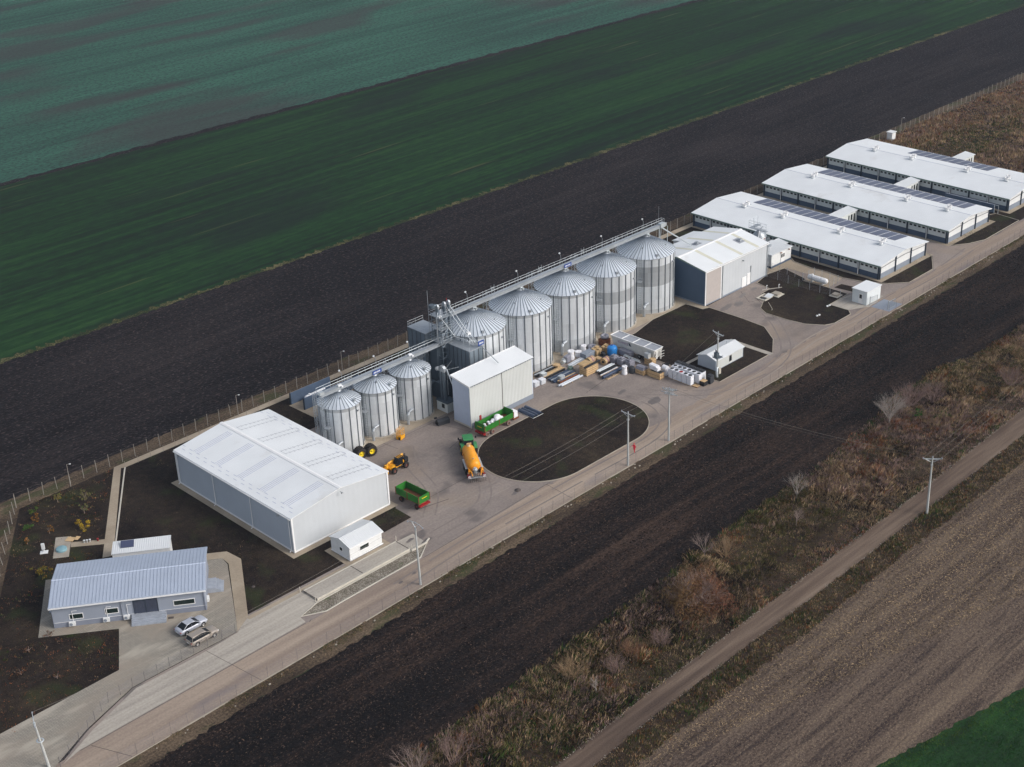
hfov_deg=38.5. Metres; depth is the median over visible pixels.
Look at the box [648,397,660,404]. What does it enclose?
stain
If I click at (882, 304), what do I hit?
grid apron
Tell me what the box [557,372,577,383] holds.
pipe bundle
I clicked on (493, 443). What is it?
plot weeds
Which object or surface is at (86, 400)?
ploughed field
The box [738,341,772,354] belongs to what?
cross path
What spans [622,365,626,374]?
bulk bag
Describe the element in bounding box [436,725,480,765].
bare shrub
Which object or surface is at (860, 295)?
door
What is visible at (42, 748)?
utility pole
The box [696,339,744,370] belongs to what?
shed
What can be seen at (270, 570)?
site soil
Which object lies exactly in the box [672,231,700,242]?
annex
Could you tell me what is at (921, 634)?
straw
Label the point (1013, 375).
bare shrub
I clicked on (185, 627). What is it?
sedan
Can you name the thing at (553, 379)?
pipe bundle
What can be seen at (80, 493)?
sapling
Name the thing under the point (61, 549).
tank lid
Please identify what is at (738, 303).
stain
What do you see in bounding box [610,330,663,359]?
bulk trailer
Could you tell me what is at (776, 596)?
stones
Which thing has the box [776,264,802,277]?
fence
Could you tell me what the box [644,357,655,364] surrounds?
wooden crate
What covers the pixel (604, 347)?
cardboard bale
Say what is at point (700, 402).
road
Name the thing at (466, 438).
tractor
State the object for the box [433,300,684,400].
silo apron
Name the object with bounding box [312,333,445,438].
conveyor bridge
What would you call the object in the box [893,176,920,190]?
link corridor
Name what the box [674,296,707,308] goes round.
blue hall apron
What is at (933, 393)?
bare shrub
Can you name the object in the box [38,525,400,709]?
power line
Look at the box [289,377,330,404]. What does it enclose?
screen wall
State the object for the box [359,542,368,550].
window
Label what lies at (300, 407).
tank slab
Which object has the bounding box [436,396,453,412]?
control hut
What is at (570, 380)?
pipe bundle
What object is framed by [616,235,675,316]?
grain silo
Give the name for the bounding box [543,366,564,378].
pipe bundle
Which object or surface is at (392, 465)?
telehandler
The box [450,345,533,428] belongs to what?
loading building
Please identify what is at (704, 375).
box stack
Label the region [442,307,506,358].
grain silo
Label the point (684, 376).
box stack
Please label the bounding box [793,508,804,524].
bare tree
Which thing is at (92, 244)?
green field
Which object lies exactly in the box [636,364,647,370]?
covered machine
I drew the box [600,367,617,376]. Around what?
pipe bundle
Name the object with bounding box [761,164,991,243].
barn
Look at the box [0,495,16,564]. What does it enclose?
fence
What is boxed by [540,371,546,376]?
grey box
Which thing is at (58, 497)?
sapling
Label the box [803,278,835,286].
tank slab
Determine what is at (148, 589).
office building
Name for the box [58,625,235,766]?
fence
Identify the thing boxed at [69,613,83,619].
window
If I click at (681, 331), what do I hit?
soil plot
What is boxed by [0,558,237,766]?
pavers
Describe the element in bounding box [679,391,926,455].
power line
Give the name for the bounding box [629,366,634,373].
black barrel
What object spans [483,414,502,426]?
sacks
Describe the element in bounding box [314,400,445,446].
silo apron
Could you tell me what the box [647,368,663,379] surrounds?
wooden crate
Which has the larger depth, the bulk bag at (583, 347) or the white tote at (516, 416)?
the bulk bag at (583, 347)
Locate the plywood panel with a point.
(71, 539)
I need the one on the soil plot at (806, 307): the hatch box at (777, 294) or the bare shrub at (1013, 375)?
the hatch box at (777, 294)
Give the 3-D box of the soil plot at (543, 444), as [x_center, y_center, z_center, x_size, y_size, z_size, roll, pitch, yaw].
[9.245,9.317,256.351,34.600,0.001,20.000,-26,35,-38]
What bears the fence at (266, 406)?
on the site soil
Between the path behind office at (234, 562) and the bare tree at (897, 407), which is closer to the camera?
the path behind office at (234, 562)
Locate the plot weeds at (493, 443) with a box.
[121,217,1010,563]
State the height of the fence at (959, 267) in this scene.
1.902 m
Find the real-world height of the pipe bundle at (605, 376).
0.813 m
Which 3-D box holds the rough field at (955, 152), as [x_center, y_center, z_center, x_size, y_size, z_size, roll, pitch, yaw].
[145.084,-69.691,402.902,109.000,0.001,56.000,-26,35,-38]
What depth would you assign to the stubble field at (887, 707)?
195.48 m
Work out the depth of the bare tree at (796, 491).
234.73 m
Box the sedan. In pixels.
[174,615,207,635]
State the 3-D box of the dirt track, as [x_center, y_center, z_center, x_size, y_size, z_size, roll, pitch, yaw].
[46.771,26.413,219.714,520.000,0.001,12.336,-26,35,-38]
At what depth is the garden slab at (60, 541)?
230.32 m
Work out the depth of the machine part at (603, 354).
283.63 m
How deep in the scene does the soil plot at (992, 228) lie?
337.80 m
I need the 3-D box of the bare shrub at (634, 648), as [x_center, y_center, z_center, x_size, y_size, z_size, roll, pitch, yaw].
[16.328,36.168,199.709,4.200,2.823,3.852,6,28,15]
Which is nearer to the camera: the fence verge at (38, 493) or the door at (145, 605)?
the door at (145, 605)
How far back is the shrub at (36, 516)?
237.26 m
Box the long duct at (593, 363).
[584,359,599,368]
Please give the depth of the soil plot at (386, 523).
233.92 m
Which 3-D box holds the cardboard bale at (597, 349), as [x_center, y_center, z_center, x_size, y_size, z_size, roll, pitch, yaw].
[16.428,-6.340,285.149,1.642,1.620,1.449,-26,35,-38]
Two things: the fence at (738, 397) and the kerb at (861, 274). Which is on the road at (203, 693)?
the fence at (738, 397)
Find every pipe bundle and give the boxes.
[533,365,554,376]
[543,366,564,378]
[548,369,575,382]
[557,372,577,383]
[558,374,582,386]
[567,357,584,366]
[596,363,614,371]
[598,365,617,374]
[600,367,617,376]
[601,367,621,378]
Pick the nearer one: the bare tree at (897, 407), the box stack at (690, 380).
the bare tree at (897, 407)
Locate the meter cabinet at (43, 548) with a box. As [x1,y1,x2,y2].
[40,543,47,553]
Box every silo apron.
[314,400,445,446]
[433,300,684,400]
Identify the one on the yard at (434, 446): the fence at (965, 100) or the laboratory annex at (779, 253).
the laboratory annex at (779, 253)
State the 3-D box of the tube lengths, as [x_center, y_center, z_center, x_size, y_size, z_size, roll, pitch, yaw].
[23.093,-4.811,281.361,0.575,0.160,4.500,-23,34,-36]
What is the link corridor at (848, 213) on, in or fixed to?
on the barn apron at (905, 267)
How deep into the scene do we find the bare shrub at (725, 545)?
220.97 m
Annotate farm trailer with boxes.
[395,481,429,509]
[474,406,513,436]
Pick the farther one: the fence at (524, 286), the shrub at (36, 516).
the fence at (524, 286)
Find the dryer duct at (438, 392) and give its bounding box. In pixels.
[431,379,449,397]
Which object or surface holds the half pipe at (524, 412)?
on the soil plot at (543, 444)
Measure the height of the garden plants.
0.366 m
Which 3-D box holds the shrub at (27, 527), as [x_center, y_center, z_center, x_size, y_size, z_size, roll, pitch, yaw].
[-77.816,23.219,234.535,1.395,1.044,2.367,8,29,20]
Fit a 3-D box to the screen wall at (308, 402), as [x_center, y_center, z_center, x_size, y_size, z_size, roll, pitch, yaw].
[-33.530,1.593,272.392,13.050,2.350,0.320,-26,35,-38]
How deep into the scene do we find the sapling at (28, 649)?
205.89 m
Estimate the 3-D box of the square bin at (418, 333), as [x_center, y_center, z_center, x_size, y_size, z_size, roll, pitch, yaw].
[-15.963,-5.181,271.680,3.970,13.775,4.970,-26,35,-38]
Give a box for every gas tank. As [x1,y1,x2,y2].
[304,388,324,397]
[807,274,827,284]
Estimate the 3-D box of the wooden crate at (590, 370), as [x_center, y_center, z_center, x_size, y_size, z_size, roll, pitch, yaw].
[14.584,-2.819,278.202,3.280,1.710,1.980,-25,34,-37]
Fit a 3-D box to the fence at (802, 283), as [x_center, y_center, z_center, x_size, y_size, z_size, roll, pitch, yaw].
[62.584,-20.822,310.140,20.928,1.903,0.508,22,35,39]
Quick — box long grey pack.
[619,347,633,358]
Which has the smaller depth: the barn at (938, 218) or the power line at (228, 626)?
the power line at (228, 626)
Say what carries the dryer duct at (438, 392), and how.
on the silo apron at (406, 428)
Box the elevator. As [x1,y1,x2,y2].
[435,363,456,399]
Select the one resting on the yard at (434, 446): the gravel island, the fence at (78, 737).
the gravel island
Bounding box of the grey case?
[580,348,594,358]
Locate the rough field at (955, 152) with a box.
[882,82,1023,172]
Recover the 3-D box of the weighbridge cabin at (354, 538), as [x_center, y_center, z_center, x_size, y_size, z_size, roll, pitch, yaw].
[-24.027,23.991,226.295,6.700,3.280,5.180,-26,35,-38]
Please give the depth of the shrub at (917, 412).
259.14 m
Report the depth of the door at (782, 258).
322.97 m
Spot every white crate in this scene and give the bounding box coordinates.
[533,379,539,387]
[538,377,545,384]
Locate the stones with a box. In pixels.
[156,248,1022,766]
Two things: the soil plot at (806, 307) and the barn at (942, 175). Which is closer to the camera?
the soil plot at (806, 307)
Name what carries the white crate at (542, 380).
on the yard at (434, 446)
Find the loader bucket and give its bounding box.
[434,416,449,425]
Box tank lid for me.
[56,545,66,552]
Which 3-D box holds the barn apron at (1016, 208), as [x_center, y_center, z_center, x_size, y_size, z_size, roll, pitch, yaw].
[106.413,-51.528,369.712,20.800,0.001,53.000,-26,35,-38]
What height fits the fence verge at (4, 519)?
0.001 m
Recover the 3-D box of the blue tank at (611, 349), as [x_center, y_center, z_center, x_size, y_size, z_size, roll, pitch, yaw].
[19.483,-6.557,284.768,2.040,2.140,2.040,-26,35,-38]
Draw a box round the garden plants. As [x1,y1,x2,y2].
[0,469,119,669]
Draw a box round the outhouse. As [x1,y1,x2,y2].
[887,130,896,138]
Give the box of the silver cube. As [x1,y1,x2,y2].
[644,351,650,358]
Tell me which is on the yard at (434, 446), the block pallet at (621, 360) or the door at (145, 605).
the block pallet at (621, 360)
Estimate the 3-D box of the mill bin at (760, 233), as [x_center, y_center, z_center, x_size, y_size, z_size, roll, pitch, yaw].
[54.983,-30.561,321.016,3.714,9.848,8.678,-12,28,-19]
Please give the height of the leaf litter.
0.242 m
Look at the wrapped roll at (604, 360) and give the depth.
281.05 m
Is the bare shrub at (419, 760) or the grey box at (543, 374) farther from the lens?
the grey box at (543, 374)
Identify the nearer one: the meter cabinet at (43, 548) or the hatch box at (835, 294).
the meter cabinet at (43, 548)
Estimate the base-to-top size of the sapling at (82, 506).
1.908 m
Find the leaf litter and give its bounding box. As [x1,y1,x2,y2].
[0,664,95,731]
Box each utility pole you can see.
[31,712,50,766]
[407,521,422,584]
[621,410,634,465]
[662,387,677,440]
[712,330,723,376]
[923,456,941,513]
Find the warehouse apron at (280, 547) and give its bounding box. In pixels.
[172,480,397,558]
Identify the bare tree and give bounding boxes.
[591,678,602,691]
[693,531,719,554]
[782,473,812,498]
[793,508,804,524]
[872,393,911,421]
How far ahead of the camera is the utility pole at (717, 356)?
272.62 m
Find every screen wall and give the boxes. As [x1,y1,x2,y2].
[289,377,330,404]
[303,375,357,409]
[945,193,998,213]
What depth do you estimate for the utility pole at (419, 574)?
214.94 m
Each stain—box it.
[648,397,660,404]
[720,303,732,310]
[734,301,742,306]
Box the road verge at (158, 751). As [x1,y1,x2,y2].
[118,235,1023,766]
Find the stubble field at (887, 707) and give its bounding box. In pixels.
[639,461,1023,766]
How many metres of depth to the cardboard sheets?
277.93 m
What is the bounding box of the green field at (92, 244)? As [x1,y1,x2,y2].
[0,0,1023,361]
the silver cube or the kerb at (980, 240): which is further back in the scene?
the kerb at (980, 240)
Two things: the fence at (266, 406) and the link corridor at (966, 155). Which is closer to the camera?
the fence at (266, 406)
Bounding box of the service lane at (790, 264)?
[767,259,841,281]
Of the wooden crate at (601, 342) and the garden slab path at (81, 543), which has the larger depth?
the wooden crate at (601, 342)
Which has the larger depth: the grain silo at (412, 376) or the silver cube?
the silver cube
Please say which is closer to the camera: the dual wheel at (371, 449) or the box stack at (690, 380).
the dual wheel at (371, 449)
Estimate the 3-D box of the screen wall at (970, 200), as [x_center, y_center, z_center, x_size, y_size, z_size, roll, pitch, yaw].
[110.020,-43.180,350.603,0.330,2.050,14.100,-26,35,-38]
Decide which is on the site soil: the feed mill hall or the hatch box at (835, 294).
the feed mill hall
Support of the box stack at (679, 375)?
on the yard at (434, 446)
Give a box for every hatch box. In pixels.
[770,291,783,297]
[829,292,841,297]
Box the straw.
[636,463,1023,766]
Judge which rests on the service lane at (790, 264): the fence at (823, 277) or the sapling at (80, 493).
the fence at (823, 277)
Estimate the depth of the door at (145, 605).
211.50 m
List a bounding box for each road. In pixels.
[55,225,1023,766]
[553,220,1023,484]
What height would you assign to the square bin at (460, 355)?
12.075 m
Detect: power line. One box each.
[34,524,411,716]
[37,528,421,725]
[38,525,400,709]
[411,412,618,519]
[665,388,921,457]
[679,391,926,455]
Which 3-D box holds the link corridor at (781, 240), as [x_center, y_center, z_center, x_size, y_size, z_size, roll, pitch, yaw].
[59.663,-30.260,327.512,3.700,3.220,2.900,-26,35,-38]
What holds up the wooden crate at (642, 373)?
on the yard at (434, 446)
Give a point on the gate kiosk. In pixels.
(863, 291)
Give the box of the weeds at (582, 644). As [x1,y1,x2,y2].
[388,322,1023,766]
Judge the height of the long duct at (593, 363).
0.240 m
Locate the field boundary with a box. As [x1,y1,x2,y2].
[0,0,702,186]
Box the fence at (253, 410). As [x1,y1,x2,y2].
[116,166,825,467]
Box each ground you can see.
[402,332,1023,766]
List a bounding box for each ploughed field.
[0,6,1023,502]
[149,245,1023,766]
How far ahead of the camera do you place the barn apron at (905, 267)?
320.08 m
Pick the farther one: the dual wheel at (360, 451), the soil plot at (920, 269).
the soil plot at (920, 269)
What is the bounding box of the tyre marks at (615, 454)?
[393,248,972,588]
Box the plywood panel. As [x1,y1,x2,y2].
[65,537,74,541]
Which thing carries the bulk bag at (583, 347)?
on the silo apron at (641, 320)
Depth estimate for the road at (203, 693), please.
217.01 m
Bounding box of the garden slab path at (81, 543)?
[71,539,104,546]
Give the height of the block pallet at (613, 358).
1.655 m
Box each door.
[132,598,158,613]
[705,266,721,305]
[741,266,751,286]
[780,251,784,261]
[858,293,862,303]
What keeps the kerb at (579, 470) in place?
on the yard at (434, 446)
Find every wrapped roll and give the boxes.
[585,355,595,361]
[600,356,609,364]
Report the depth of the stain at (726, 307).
303.49 m
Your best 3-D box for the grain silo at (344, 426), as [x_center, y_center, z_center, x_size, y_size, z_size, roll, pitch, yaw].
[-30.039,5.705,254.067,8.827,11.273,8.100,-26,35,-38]
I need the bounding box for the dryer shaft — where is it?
[429,344,446,396]
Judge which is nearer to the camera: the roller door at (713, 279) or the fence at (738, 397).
the fence at (738, 397)
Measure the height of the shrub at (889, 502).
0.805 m
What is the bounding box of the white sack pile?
[649,362,660,371]
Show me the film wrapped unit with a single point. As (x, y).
(567, 357)
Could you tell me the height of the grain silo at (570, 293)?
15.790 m
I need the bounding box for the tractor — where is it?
[458,434,477,455]
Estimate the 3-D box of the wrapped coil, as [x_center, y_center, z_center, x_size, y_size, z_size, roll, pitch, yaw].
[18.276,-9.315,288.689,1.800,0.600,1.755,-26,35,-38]
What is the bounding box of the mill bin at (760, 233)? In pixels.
[749,218,769,265]
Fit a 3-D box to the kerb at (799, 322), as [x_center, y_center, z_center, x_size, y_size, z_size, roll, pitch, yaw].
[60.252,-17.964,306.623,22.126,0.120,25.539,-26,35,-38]
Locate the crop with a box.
[878,686,1023,766]
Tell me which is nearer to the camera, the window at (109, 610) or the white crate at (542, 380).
the window at (109, 610)
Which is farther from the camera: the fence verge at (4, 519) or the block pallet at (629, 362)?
the block pallet at (629, 362)
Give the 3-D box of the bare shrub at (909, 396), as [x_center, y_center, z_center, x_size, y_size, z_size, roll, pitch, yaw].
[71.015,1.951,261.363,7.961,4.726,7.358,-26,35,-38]
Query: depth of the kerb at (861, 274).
317.24 m
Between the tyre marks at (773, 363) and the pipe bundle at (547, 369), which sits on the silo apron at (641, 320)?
the pipe bundle at (547, 369)
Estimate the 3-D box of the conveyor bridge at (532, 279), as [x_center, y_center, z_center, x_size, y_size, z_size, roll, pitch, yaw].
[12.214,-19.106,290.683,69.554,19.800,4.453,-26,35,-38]
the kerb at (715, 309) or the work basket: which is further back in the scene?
the kerb at (715, 309)
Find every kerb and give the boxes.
[116,237,1018,766]
[300,543,426,616]
[477,396,649,481]
[631,304,773,365]
[688,346,768,381]
[757,268,850,324]
[791,252,932,283]
[929,213,1018,245]
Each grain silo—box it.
[316,386,365,451]
[353,370,400,440]
[388,358,434,424]
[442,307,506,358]
[488,287,553,372]
[533,269,596,355]
[576,252,636,333]
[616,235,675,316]
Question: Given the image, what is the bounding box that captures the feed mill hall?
[673,226,768,305]
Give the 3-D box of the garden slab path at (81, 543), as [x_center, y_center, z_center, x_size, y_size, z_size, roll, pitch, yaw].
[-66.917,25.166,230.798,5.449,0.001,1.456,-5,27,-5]
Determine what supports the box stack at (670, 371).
on the yard at (434, 446)
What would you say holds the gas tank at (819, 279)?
on the tank slab at (831, 282)
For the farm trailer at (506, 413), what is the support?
on the yard at (434, 446)
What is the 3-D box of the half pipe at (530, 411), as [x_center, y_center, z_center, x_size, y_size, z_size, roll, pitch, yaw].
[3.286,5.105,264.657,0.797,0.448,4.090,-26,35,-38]
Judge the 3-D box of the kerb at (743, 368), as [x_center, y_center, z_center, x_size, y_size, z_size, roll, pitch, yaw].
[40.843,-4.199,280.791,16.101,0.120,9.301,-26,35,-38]
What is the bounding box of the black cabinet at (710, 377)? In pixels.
[706,373,713,383]
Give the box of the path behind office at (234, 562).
[207,551,247,629]
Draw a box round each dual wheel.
[353,446,366,457]
[364,443,377,456]
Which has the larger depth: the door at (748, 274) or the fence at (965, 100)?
the fence at (965, 100)
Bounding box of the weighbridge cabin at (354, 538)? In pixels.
[328,519,382,560]
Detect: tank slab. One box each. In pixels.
[289,377,353,416]
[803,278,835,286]
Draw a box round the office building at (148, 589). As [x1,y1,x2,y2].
[48,547,223,627]
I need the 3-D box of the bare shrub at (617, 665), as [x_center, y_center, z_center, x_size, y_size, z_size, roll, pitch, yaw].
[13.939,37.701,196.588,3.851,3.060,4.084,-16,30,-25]
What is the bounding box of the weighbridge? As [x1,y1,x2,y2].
[299,536,429,601]
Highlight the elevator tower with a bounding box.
[427,296,498,391]
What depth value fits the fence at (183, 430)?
260.29 m
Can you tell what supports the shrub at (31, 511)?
on the site soil
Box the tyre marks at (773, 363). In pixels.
[685,313,867,418]
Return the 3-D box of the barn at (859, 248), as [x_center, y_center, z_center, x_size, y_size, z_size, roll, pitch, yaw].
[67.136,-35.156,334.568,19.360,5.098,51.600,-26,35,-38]
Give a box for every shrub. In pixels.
[22,524,33,530]
[27,506,38,513]
[29,565,52,578]
[30,512,38,521]
[390,740,434,766]
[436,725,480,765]
[553,653,592,680]
[600,650,629,673]
[620,637,644,656]
[646,624,671,646]
[654,560,738,626]
[709,535,742,557]
[858,448,877,457]
[876,494,897,508]
[890,382,930,407]
[911,408,923,415]
[919,380,945,401]
[998,364,1023,386]
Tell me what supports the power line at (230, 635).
attached to the utility pole at (419, 574)
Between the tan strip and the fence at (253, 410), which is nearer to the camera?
the tan strip
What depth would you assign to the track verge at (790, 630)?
204.84 m
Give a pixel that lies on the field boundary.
(297, 106)
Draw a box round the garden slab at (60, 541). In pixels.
[53,536,70,558]
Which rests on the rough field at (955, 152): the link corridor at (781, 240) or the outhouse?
the outhouse
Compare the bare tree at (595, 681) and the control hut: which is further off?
the control hut
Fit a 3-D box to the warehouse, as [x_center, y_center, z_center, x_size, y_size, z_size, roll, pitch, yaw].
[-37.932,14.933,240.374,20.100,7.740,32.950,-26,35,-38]
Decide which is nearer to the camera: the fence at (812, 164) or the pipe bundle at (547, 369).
the pipe bundle at (547, 369)
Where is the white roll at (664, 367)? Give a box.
[661,364,668,370]
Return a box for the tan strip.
[248,539,390,618]
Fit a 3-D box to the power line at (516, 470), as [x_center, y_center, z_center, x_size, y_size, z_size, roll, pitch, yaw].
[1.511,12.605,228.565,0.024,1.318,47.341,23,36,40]
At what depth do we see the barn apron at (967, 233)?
339.88 m
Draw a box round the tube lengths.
[623,354,639,362]
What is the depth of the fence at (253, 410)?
271.28 m
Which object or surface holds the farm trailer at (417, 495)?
on the yard at (434, 446)
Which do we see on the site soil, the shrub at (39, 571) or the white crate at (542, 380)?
the shrub at (39, 571)
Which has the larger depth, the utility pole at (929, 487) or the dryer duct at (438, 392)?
the dryer duct at (438, 392)
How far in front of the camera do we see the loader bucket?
261.76 m
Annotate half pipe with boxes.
[518,408,536,418]
[521,407,539,416]
[524,405,542,414]
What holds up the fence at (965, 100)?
on the fence verge at (38, 493)
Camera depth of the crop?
182.52 m
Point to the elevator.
(441, 369)
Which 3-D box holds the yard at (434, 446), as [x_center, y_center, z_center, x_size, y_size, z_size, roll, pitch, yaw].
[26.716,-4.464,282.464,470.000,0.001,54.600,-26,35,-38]
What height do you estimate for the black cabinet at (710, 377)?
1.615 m
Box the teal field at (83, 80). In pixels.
[0,0,693,182]
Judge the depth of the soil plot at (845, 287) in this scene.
310.58 m
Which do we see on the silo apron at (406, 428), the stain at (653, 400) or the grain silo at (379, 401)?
the grain silo at (379, 401)
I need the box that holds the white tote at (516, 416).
[512,409,518,419]
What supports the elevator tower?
on the silo apron at (641, 320)
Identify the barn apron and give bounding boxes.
[688,224,932,281]
[758,194,994,245]
[823,166,1023,213]
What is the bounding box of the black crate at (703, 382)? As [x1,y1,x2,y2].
[700,379,707,385]
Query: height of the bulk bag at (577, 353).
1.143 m
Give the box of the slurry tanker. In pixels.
[462,443,485,482]
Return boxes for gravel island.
[303,544,425,615]
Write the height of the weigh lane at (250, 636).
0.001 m
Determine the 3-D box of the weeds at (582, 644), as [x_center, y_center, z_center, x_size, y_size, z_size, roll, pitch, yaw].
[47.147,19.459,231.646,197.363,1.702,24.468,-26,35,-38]
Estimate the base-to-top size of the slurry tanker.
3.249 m
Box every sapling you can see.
[23,645,34,652]
[53,493,60,501]
[78,503,87,513]
[79,488,90,499]
[79,520,90,531]
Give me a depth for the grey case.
283.67 m
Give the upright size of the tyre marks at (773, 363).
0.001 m
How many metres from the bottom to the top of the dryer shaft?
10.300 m
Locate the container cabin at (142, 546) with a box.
[111,535,172,556]
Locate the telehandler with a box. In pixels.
[382,453,408,473]
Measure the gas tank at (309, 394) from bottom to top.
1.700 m
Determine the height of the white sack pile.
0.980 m
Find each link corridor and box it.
[770,238,788,243]
[829,206,858,221]
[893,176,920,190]
[953,151,974,161]
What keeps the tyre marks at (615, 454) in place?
on the yard at (434, 446)
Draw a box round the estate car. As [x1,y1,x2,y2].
[185,625,218,646]
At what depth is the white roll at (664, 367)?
275.78 m
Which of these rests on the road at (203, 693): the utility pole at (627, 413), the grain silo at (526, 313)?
the utility pole at (627, 413)
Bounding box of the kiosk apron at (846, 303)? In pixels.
[831,295,882,309]
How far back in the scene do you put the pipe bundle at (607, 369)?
278.39 m
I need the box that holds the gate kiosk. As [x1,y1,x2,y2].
[852,280,881,304]
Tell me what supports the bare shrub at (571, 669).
on the weed strip ground at (766, 578)
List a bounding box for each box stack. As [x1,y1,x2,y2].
[668,367,675,378]
[673,368,679,380]
[677,370,684,382]
[682,372,689,383]
[686,374,693,385]
[695,372,702,383]
[698,371,705,378]
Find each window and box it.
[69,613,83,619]
[104,607,118,613]
[173,598,194,605]
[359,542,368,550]
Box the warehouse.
[173,409,389,552]
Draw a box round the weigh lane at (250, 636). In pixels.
[65,534,422,761]
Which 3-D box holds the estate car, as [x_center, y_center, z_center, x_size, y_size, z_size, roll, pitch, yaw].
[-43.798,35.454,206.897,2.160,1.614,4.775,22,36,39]
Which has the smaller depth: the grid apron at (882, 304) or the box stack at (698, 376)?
the box stack at (698, 376)
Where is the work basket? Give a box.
[396,426,404,439]
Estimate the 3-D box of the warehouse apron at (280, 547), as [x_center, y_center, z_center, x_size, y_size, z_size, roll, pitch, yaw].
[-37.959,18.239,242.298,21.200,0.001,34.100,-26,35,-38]
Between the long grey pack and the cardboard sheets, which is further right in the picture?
the long grey pack
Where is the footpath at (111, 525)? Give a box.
[102,467,120,557]
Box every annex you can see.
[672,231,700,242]
[767,240,792,268]
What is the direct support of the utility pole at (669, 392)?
on the road at (203, 693)
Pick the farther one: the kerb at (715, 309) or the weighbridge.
the kerb at (715, 309)
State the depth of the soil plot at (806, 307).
304.77 m
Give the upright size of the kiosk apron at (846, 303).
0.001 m
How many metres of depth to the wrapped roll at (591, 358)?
281.15 m
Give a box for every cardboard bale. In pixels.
[591,345,601,356]
[601,343,607,353]
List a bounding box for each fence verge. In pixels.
[0,73,1023,515]
[0,509,18,595]
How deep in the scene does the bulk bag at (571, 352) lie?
283.48 m
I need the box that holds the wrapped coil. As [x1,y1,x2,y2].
[600,333,608,338]
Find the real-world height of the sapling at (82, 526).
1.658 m
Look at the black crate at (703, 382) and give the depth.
271.87 m
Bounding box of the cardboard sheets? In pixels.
[577,360,591,366]
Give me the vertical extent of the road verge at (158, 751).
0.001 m
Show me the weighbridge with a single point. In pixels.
(385, 554)
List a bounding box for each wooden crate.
[579,361,597,375]
[598,338,610,345]
[635,368,646,375]
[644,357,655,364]
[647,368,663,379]
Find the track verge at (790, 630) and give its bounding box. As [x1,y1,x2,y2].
[593,435,1023,766]
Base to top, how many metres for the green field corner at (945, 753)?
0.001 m
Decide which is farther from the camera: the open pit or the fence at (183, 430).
the open pit
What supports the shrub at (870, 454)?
on the weed strip ground at (766, 578)
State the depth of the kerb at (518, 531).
227.90 m
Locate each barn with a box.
[691,192,928,279]
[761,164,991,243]
[825,139,1023,211]
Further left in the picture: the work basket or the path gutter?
the path gutter
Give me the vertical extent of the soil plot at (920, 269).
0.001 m
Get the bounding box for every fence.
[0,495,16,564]
[13,351,358,503]
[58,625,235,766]
[99,488,574,766]
[116,166,825,467]
[124,344,407,462]
[368,216,684,355]
[585,306,888,487]
[690,131,884,221]
[767,269,850,300]
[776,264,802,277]
[802,267,838,287]
[896,228,1022,305]
[901,74,1021,129]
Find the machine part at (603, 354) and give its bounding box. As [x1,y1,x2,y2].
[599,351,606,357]
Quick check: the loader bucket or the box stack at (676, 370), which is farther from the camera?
the box stack at (676, 370)
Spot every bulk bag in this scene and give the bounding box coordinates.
[567,349,574,359]
[574,350,581,356]
[581,344,585,351]
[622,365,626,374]
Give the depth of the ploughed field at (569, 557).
218.44 m
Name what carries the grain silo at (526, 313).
on the silo apron at (641, 320)
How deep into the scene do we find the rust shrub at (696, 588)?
208.87 m
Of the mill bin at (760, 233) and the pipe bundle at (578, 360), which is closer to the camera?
the pipe bundle at (578, 360)
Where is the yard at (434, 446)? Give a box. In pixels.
[66,218,1023,758]
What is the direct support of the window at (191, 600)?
in the office building at (148, 589)
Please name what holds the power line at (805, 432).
attached to the utility pole at (929, 487)
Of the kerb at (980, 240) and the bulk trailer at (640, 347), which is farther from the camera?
the kerb at (980, 240)
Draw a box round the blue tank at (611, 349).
[607,344,616,355]
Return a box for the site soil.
[0,164,1023,761]
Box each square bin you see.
[407,316,440,363]
[445,336,483,396]
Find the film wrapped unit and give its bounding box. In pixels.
[563,354,570,362]
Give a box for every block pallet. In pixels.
[609,354,618,363]
[617,356,626,366]
[625,358,634,368]
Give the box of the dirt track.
[556,409,1023,766]
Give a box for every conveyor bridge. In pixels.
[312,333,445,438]
[446,218,691,314]
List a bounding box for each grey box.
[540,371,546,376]
[557,374,564,379]
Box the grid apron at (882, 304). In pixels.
[871,299,900,311]
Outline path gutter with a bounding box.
[115,467,125,540]
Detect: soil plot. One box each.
[371,508,410,532]
[478,396,648,480]
[633,304,772,364]
[689,347,767,380]
[758,269,849,324]
[791,256,932,282]
[835,284,852,290]
[952,214,1017,244]
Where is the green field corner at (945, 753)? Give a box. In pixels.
[876,688,1023,766]
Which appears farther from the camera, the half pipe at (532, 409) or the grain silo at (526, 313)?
the grain silo at (526, 313)
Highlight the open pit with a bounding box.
[756,293,773,300]

